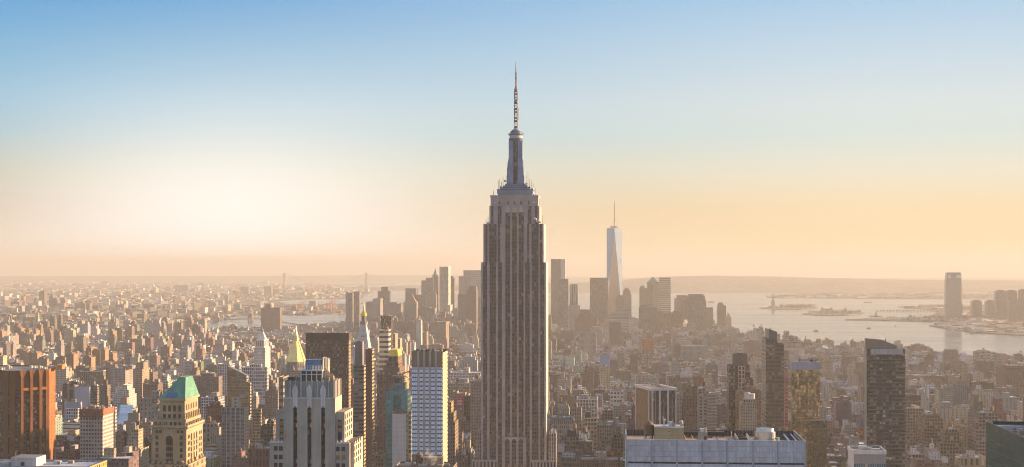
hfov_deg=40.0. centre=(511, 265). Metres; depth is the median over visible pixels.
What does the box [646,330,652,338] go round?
apartment block
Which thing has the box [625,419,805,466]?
panelled office slab
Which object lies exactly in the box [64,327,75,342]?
apartment block
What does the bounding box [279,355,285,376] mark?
apartment block
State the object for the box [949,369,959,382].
apartment block
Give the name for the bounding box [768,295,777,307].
monument statue
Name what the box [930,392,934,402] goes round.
loft building
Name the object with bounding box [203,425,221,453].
apartment block
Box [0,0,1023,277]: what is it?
sky
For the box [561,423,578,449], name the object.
olive loft
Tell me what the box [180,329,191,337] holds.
apartment block
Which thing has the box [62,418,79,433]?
striped garage
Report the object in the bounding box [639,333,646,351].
apartment block
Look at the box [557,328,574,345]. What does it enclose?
apartment block
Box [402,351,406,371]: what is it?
apartment block
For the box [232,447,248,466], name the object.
apartment block
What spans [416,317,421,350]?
downtown tower
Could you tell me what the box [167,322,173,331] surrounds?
apartment block
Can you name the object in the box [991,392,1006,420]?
apartment block
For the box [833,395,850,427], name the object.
apartment block
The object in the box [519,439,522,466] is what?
arched window
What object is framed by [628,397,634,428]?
apartment block
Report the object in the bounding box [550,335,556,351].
apartment block
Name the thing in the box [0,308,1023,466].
city blocks
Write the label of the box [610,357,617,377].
apartment block
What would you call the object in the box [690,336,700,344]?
apartment block
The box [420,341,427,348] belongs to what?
apartment block
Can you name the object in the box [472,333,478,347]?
apartment block
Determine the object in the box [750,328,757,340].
apartment block
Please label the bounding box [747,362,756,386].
apartment block
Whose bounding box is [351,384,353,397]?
apartment block
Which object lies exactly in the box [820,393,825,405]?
apartment block
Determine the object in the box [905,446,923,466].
water tank block
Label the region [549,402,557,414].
apartment block
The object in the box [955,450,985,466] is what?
building
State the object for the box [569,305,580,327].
pale block
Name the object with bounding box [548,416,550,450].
apartment block
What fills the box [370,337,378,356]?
apartment block
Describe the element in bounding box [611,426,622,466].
dark brick loft
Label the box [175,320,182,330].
apartment block
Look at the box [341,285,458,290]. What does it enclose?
hills
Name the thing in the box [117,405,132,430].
sloped glass building
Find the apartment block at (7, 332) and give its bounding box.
[0,327,9,335]
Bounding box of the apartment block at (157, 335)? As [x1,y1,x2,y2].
[154,331,161,347]
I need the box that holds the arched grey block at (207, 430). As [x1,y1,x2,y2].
[203,416,219,444]
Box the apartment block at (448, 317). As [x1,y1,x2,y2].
[446,314,453,320]
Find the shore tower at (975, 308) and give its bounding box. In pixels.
[970,300,981,316]
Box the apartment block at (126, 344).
[120,340,134,353]
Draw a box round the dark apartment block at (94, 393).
[90,381,98,404]
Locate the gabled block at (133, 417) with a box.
[124,413,139,429]
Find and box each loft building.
[1,341,10,355]
[9,343,15,354]
[20,338,32,345]
[46,350,56,360]
[67,342,78,351]
[68,365,73,378]
[76,364,88,377]
[91,324,99,334]
[91,339,100,347]
[95,333,107,339]
[124,349,133,362]
[139,345,147,355]
[162,374,171,387]
[163,357,173,372]
[165,369,177,376]
[170,358,178,366]
[191,351,195,358]
[194,342,205,352]
[207,336,214,346]
[216,353,225,362]
[219,327,230,331]
[221,347,232,358]
[224,339,234,350]
[231,360,248,366]
[235,340,245,346]
[242,330,260,334]
[269,338,277,342]
[270,359,276,369]
[272,340,290,350]
[272,346,282,356]
[272,351,279,362]
[305,325,316,329]
[318,327,333,331]
[374,368,378,379]
[393,331,402,337]
[406,354,409,365]
[407,331,415,339]
[411,341,415,352]
[422,334,433,343]
[428,343,443,348]
[431,326,435,338]
[451,325,459,338]
[459,327,467,337]
[461,340,473,350]
[466,350,476,354]
[478,359,480,370]
[548,329,558,338]
[550,387,555,399]
[553,390,556,403]
[557,338,564,349]
[565,353,574,371]
[573,361,578,374]
[582,349,587,360]
[594,388,604,396]
[597,441,610,455]
[603,389,607,402]
[604,342,610,349]
[609,381,617,390]
[616,347,627,358]
[620,367,630,382]
[621,331,630,339]
[624,359,629,368]
[626,339,631,347]
[627,389,634,401]
[631,335,637,343]
[633,327,642,333]
[644,347,650,366]
[650,374,658,383]
[653,335,663,345]
[654,362,668,374]
[685,363,692,375]
[687,358,699,362]
[693,371,702,375]
[703,351,709,359]
[714,347,723,357]
[716,356,732,373]
[728,340,734,354]
[755,383,760,389]
[784,339,791,347]
[791,353,801,360]
[798,347,804,357]
[801,340,811,346]
[814,351,823,365]
[815,347,825,353]
[822,337,833,346]
[825,346,838,354]
[826,380,838,388]
[826,406,832,414]
[827,423,830,446]
[827,444,835,452]
[829,384,836,398]
[829,391,852,404]
[832,344,846,353]
[833,361,840,371]
[835,443,845,455]
[836,387,844,396]
[837,370,846,382]
[841,386,857,396]
[842,453,847,466]
[847,362,853,374]
[850,355,859,363]
[851,398,863,413]
[854,344,861,353]
[856,341,864,346]
[908,343,923,352]
[908,359,922,370]
[909,379,919,384]
[914,358,935,362]
[916,345,926,351]
[919,349,924,357]
[927,365,937,371]
[927,379,934,387]
[929,403,951,411]
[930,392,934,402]
[934,360,939,371]
[935,351,941,360]
[944,361,951,373]
[960,353,969,362]
[967,372,972,383]
[967,381,975,393]
[984,389,992,408]
[985,359,993,378]
[988,371,995,379]
[1012,350,1023,361]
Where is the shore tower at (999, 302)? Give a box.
[994,290,1005,318]
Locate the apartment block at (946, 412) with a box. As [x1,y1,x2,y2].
[934,402,966,423]
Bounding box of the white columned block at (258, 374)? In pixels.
[241,363,268,403]
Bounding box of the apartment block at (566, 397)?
[560,388,572,405]
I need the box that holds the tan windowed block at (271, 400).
[265,386,278,418]
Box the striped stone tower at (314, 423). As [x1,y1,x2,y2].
[270,357,362,466]
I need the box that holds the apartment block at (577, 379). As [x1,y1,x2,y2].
[574,373,580,387]
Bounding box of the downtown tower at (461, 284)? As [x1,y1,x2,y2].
[459,276,463,293]
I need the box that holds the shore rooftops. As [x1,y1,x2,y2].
[0,280,1023,332]
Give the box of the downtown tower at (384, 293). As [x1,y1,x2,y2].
[378,287,390,312]
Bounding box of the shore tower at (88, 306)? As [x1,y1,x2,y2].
[86,303,91,309]
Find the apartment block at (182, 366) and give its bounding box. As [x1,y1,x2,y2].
[178,355,188,375]
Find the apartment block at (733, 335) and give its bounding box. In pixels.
[729,328,737,344]
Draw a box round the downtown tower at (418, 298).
[414,295,421,307]
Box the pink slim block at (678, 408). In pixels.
[676,396,681,424]
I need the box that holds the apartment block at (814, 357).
[808,355,818,360]
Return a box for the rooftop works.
[395,452,456,466]
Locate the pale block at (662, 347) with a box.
[660,341,665,355]
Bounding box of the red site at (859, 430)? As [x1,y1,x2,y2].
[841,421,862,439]
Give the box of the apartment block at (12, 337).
[4,333,14,342]
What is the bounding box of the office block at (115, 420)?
[113,407,116,447]
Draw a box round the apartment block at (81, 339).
[75,333,86,351]
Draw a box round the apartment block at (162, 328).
[159,320,165,332]
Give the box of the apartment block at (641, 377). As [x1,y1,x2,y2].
[636,368,647,383]
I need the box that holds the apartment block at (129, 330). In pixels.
[125,325,134,339]
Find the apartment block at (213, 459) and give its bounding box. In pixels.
[203,451,221,466]
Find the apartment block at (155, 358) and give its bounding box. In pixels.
[149,353,159,367]
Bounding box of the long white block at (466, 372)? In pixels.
[449,363,480,382]
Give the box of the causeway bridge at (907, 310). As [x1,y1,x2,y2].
[876,310,934,311]
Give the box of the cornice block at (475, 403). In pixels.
[469,374,480,448]
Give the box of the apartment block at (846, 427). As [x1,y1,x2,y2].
[841,419,855,435]
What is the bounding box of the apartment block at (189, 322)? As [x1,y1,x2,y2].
[185,315,193,330]
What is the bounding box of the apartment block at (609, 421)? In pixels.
[607,420,612,433]
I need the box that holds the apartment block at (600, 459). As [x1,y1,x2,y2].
[580,451,617,466]
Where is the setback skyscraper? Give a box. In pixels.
[472,68,556,466]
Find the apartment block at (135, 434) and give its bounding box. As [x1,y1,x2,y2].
[123,420,148,466]
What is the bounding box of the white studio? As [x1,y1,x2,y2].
[610,385,622,407]
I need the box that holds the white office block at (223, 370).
[218,361,234,393]
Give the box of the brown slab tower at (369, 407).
[366,348,373,466]
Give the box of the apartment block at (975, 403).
[969,390,982,422]
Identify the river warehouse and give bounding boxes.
[709,332,725,345]
[808,346,817,353]
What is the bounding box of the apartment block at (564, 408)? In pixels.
[558,397,569,414]
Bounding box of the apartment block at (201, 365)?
[197,360,203,371]
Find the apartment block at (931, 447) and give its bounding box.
[924,437,938,456]
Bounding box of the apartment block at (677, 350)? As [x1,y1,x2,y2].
[674,343,680,358]
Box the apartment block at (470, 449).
[466,440,474,466]
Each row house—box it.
[246,351,253,357]
[458,351,465,356]
[548,366,560,370]
[618,382,627,387]
[627,349,638,352]
[641,365,646,371]
[679,362,687,367]
[718,374,725,381]
[812,342,821,347]
[831,379,843,385]
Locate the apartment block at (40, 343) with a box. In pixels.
[34,333,45,351]
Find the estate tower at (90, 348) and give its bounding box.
[86,345,96,354]
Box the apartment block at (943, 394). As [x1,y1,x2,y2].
[935,385,952,405]
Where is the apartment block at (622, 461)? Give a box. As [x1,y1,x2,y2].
[620,451,624,466]
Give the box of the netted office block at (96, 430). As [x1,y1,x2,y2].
[79,404,113,459]
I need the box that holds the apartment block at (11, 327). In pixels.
[10,323,14,332]
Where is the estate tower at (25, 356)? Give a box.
[20,347,31,364]
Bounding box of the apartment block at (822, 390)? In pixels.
[820,382,826,398]
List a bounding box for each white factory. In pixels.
[827,355,850,361]
[950,404,987,423]
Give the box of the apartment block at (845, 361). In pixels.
[841,353,850,373]
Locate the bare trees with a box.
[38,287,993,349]
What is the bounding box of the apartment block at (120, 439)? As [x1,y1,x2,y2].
[115,424,126,454]
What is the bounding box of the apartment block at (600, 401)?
[596,394,602,407]
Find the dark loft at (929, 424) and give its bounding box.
[917,408,942,447]
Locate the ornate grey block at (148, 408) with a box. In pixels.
[140,390,161,421]
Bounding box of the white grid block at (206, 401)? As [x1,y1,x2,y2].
[201,392,224,422]
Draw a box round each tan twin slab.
[952,358,961,374]
[962,361,968,383]
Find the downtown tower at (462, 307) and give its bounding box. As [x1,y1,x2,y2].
[458,294,466,321]
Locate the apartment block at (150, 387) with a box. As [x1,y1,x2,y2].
[143,379,162,403]
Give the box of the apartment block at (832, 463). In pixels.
[827,457,839,466]
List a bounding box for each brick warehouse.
[55,433,79,449]
[909,371,947,386]
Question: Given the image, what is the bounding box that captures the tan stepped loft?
[943,418,967,453]
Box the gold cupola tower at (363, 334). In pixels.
[354,306,370,364]
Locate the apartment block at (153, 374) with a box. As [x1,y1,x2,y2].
[149,367,157,382]
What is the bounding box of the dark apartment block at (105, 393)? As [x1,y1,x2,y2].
[100,380,109,406]
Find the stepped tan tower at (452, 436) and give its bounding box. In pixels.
[448,400,457,461]
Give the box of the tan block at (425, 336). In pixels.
[423,331,427,344]
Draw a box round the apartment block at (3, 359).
[0,352,6,364]
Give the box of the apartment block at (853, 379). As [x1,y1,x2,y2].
[848,370,857,386]
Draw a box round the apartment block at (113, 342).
[109,334,116,349]
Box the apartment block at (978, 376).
[973,371,983,381]
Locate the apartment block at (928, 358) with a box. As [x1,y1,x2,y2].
[923,351,933,373]
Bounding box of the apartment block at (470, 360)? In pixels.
[460,354,477,370]
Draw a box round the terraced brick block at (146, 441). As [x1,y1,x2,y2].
[143,434,150,463]
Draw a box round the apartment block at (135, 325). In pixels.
[130,320,139,332]
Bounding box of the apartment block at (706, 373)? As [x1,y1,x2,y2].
[705,370,709,377]
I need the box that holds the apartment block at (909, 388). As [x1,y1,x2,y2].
[905,383,913,393]
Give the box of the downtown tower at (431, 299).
[425,292,436,310]
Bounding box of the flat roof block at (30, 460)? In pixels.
[0,452,106,466]
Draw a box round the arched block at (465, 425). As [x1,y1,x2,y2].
[461,416,469,432]
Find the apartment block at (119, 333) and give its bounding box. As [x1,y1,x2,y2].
[115,324,122,340]
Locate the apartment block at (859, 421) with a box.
[856,412,863,438]
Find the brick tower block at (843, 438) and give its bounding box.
[831,431,849,455]
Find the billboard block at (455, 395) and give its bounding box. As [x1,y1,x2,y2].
[452,390,466,430]
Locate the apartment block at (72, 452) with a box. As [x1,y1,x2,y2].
[56,444,79,459]
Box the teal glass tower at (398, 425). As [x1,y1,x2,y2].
[386,375,411,466]
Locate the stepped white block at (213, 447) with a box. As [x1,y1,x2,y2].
[206,444,219,453]
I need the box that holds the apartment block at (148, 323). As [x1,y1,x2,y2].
[144,318,152,333]
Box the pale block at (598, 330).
[590,326,602,347]
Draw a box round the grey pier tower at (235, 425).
[222,394,248,466]
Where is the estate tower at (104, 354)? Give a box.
[100,348,108,365]
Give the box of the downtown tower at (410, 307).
[404,293,417,322]
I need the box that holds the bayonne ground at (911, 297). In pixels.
[766,292,1017,298]
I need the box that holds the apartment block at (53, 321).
[49,314,56,329]
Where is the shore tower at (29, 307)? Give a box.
[23,305,35,311]
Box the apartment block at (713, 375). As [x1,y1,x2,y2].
[711,370,715,388]
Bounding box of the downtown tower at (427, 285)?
[421,278,433,306]
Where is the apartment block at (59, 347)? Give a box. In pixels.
[55,337,63,356]
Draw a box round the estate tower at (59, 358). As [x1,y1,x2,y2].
[55,355,65,365]
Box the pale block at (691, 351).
[681,345,707,360]
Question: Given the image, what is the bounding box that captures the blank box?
[75,383,89,407]
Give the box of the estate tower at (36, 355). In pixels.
[32,351,41,364]
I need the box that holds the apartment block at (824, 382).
[820,377,828,397]
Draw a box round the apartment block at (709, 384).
[704,373,714,390]
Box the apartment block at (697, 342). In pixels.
[692,337,701,344]
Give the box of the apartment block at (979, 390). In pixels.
[975,383,985,406]
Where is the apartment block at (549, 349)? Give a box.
[548,339,551,357]
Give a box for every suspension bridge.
[40,312,143,328]
[254,273,394,287]
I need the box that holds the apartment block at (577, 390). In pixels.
[570,383,583,405]
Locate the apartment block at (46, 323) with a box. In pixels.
[40,319,49,333]
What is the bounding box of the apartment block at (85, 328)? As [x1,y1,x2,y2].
[81,322,90,335]
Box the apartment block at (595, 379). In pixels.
[590,365,597,388]
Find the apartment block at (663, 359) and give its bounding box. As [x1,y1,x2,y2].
[660,353,667,363]
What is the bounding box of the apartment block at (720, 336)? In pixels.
[717,332,724,346]
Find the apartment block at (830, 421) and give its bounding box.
[826,415,838,431]
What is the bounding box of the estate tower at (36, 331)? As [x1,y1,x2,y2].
[33,328,39,334]
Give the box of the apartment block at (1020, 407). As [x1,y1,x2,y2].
[1017,398,1022,417]
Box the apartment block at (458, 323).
[455,320,464,328]
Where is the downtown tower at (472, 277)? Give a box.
[463,270,480,296]
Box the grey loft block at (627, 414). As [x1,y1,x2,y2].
[625,410,630,428]
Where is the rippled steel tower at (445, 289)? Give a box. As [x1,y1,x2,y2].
[439,267,452,311]
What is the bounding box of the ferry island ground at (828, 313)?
[803,311,864,315]
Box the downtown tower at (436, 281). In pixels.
[431,267,438,310]
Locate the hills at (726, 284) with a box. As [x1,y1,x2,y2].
[548,276,1023,292]
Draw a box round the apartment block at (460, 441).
[458,431,463,451]
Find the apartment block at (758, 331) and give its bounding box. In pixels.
[756,328,760,337]
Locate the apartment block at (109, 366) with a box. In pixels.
[103,360,116,385]
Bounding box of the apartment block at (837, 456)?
[827,449,844,466]
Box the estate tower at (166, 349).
[161,344,171,358]
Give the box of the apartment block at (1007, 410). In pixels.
[1003,408,1012,414]
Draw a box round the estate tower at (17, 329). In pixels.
[14,326,24,332]
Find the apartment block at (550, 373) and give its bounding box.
[548,367,556,384]
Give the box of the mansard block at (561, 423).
[551,411,574,442]
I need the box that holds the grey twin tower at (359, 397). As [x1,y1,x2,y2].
[354,341,365,466]
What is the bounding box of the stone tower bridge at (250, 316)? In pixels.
[178,313,260,321]
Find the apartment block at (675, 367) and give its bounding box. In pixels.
[671,357,680,375]
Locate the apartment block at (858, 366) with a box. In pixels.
[854,359,863,382]
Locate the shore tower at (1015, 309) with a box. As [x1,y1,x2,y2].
[1007,298,1023,321]
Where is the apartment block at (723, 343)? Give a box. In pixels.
[718,338,728,351]
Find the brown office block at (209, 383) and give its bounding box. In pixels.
[197,372,221,413]
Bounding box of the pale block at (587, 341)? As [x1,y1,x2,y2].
[579,332,595,353]
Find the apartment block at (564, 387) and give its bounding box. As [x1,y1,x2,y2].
[562,383,568,393]
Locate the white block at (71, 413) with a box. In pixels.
[66,408,78,420]
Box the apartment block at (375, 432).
[374,422,376,441]
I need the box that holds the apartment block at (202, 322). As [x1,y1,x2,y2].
[199,317,206,331]
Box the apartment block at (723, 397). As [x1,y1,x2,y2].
[717,390,726,404]
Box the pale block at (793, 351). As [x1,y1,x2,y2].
[786,348,798,359]
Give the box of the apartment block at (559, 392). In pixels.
[557,386,562,410]
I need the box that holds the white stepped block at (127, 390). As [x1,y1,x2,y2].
[114,383,136,408]
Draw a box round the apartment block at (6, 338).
[0,336,12,347]
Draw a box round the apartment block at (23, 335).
[18,330,29,343]
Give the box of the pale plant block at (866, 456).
[847,445,886,466]
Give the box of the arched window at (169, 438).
[164,434,173,461]
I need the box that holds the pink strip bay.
[738,366,744,389]
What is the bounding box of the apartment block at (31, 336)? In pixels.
[28,332,36,343]
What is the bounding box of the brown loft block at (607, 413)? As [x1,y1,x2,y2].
[602,406,612,422]
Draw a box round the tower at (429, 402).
[412,349,447,461]
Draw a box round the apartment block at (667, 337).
[664,330,670,347]
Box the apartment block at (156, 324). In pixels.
[152,317,160,332]
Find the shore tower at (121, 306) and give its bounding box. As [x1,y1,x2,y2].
[115,301,125,309]
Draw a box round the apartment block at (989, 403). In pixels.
[988,398,990,410]
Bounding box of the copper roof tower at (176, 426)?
[149,375,205,466]
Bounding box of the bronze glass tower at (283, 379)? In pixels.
[279,375,288,408]
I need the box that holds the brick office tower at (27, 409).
[0,364,64,458]
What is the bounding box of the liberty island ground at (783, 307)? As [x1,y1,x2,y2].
[761,306,816,308]
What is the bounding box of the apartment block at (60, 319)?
[57,313,62,328]
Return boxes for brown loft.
[905,389,920,406]
[905,404,923,449]
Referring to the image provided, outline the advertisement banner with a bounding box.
[457,397,462,412]
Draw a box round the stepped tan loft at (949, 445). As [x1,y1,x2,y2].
[936,421,961,464]
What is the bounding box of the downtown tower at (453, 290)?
[451,276,455,309]
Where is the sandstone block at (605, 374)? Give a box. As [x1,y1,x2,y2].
[601,364,609,389]
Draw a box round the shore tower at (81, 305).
[75,302,85,308]
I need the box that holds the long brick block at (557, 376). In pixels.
[553,373,569,389]
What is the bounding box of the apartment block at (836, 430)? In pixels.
[830,421,840,436]
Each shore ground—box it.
[0,282,366,326]
[845,305,1023,335]
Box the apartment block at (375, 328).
[372,322,377,334]
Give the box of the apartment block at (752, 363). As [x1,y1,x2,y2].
[748,356,756,371]
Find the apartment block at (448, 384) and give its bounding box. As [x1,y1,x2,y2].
[447,374,448,395]
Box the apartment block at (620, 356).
[617,348,624,368]
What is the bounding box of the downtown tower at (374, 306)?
[366,298,382,323]
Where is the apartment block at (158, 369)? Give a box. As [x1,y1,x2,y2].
[150,363,161,380]
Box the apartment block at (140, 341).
[135,333,144,353]
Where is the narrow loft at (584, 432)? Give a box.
[579,426,588,438]
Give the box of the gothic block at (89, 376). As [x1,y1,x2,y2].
[79,367,105,398]
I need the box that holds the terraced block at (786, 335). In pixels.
[781,331,793,347]
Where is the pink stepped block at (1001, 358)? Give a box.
[995,353,1008,372]
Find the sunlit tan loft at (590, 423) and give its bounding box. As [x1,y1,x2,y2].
[584,405,597,454]
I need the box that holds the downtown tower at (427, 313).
[418,307,435,320]
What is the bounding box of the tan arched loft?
[570,402,581,433]
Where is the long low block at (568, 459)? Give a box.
[557,449,594,466]
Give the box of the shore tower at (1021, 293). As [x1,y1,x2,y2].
[1018,289,1023,299]
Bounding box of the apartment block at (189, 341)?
[182,336,193,352]
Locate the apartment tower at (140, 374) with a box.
[133,357,148,403]
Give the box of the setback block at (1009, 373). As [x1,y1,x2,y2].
[996,361,1023,397]
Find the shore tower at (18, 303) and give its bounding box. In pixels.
[11,301,21,305]
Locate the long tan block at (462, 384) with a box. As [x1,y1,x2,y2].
[449,377,469,401]
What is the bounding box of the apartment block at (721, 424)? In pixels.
[716,421,724,429]
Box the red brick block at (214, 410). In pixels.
[206,396,222,432]
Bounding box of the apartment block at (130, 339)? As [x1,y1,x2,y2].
[127,336,134,341]
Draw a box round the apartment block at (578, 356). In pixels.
[575,350,581,364]
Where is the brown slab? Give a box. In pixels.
[62,380,83,413]
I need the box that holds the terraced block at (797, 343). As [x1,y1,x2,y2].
[793,336,800,347]
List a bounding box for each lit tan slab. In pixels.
[393,333,397,347]
[398,338,401,350]
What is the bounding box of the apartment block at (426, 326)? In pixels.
[424,321,428,333]
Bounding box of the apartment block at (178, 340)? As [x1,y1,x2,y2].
[175,334,183,348]
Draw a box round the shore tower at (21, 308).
[17,306,24,312]
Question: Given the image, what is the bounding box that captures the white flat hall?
[205,354,216,361]
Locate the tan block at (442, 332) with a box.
[436,321,448,348]
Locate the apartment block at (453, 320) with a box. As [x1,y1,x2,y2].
[450,317,457,324]
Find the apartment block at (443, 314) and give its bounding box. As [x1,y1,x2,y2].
[439,309,445,317]
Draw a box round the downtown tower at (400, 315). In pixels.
[394,312,405,322]
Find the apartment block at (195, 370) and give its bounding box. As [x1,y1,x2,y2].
[190,363,199,375]
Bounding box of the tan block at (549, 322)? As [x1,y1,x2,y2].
[548,315,551,333]
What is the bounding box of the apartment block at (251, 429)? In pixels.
[249,415,252,443]
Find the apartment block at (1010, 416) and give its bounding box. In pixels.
[1007,410,1022,421]
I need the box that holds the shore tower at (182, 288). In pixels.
[175,285,188,291]
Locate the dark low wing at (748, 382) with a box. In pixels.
[745,377,752,385]
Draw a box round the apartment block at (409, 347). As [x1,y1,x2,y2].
[402,340,410,355]
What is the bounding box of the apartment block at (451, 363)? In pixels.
[447,357,455,369]
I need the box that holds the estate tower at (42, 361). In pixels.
[36,357,48,365]
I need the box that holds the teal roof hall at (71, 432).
[57,429,79,440]
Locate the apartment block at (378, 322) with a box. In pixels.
[373,319,380,328]
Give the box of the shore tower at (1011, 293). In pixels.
[1006,290,1016,317]
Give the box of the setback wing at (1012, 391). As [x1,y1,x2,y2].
[993,383,1019,397]
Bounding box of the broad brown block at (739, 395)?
[735,386,760,429]
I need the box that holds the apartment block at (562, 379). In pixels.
[557,373,570,390]
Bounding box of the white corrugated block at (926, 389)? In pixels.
[922,383,929,399]
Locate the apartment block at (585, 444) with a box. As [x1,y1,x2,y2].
[574,436,594,454]
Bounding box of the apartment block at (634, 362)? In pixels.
[630,350,637,373]
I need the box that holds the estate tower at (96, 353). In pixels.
[92,348,99,365]
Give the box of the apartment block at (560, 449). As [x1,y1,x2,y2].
[557,443,574,454]
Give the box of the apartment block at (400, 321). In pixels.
[397,319,402,331]
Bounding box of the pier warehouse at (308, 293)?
[291,292,314,295]
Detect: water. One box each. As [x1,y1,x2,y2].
[77,282,1023,355]
[224,315,260,319]
[278,298,370,303]
[282,314,344,324]
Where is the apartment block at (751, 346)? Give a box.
[743,339,760,357]
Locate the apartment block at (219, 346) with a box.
[213,338,226,354]
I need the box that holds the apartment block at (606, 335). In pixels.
[604,327,608,341]
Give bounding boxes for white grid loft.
[577,391,597,427]
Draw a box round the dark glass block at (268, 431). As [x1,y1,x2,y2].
[261,418,275,445]
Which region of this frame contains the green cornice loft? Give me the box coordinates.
[597,418,611,448]
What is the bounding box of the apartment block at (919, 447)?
[909,443,924,453]
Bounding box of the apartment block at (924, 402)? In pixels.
[917,388,928,410]
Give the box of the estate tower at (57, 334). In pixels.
[54,330,60,342]
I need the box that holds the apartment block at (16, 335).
[9,333,18,343]
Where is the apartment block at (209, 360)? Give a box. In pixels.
[204,355,214,367]
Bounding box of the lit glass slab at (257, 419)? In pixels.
[253,409,261,445]
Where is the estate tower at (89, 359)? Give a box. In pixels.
[83,352,94,369]
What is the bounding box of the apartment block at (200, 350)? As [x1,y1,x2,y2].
[196,343,204,359]
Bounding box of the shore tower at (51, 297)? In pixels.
[49,294,54,306]
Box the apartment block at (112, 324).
[108,320,118,330]
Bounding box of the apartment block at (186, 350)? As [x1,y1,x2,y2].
[180,345,190,360]
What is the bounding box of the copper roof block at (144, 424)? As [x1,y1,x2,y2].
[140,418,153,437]
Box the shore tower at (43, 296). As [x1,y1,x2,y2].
[39,290,46,304]
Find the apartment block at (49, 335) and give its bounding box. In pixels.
[45,328,53,342]
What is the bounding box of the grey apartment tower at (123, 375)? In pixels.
[111,364,135,397]
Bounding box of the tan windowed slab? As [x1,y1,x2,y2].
[465,393,469,418]
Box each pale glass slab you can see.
[973,350,980,370]
[978,348,986,359]
[985,350,990,360]
[990,352,996,372]
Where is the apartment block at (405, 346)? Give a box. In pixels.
[402,339,407,354]
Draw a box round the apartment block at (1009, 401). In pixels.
[1000,389,1019,409]
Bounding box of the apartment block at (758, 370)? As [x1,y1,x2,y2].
[755,364,760,383]
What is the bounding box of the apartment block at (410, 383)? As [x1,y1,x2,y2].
[409,376,411,394]
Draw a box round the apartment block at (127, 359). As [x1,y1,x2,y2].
[125,350,133,364]
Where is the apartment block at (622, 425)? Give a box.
[616,415,626,450]
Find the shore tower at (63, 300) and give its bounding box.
[60,297,67,306]
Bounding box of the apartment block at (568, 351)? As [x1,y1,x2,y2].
[565,344,571,356]
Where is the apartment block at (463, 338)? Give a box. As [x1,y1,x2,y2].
[460,334,466,348]
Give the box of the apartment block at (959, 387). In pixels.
[949,375,967,405]
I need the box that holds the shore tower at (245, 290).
[241,287,249,293]
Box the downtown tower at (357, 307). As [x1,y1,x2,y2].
[353,292,360,333]
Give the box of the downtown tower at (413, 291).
[405,288,417,300]
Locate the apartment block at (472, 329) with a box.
[468,323,476,336]
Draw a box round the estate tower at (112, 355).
[109,351,116,363]
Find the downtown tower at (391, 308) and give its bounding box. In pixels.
[384,302,402,317]
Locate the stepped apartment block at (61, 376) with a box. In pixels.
[55,360,68,392]
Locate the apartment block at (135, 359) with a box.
[130,353,139,368]
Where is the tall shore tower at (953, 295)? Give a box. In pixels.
[944,271,961,318]
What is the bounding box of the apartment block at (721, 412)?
[716,396,726,427]
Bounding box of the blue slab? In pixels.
[702,338,707,344]
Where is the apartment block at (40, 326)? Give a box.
[34,323,42,334]
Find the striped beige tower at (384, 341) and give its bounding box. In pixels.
[379,327,390,372]
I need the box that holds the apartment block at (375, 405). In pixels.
[374,403,376,416]
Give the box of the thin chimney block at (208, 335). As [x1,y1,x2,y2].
[206,332,211,343]
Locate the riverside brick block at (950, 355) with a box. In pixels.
[942,349,957,371]
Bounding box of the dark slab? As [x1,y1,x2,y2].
[974,380,994,390]
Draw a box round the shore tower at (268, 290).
[264,286,272,294]
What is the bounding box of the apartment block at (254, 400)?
[251,389,258,417]
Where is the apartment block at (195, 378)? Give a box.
[193,375,199,386]
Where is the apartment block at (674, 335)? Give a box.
[672,329,677,344]
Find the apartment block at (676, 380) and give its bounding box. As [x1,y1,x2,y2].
[668,373,693,390]
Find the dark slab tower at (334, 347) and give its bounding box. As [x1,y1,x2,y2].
[306,331,350,408]
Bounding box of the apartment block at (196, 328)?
[192,322,202,335]
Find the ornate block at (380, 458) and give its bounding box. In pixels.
[374,450,385,466]
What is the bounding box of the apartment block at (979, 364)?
[974,356,985,378]
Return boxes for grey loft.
[613,399,630,430]
[968,406,997,456]
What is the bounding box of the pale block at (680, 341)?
[676,338,684,344]
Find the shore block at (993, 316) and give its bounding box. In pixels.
[981,315,1004,318]
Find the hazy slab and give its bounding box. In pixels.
[261,304,281,331]
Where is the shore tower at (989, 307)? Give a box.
[985,300,993,314]
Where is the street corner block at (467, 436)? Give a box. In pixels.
[463,433,471,446]
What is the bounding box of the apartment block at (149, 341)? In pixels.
[143,333,153,350]
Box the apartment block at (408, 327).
[401,320,415,333]
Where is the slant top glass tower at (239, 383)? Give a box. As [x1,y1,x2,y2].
[228,365,250,417]
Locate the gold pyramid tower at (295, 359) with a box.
[281,330,305,377]
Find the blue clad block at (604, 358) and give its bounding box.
[600,353,609,382]
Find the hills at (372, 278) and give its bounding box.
[0,275,1023,281]
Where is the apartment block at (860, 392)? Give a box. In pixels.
[858,380,863,401]
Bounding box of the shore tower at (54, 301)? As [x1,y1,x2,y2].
[51,298,59,306]
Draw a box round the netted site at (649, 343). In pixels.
[642,339,653,355]
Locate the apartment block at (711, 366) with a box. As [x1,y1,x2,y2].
[705,361,717,388]
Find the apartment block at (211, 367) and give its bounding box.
[204,362,216,374]
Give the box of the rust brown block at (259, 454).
[248,439,269,466]
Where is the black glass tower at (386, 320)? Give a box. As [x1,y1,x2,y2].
[381,315,392,348]
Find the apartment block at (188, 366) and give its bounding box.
[184,359,197,375]
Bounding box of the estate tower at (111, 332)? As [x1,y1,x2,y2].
[108,329,116,341]
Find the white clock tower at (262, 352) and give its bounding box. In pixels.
[254,327,269,377]
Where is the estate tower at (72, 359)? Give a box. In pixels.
[66,352,77,369]
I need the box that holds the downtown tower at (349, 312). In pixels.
[346,291,353,331]
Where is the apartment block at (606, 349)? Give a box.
[600,346,609,353]
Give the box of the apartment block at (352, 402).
[351,388,353,408]
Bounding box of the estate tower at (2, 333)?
[0,327,5,341]
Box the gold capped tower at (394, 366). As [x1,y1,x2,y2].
[377,348,411,451]
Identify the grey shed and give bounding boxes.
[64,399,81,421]

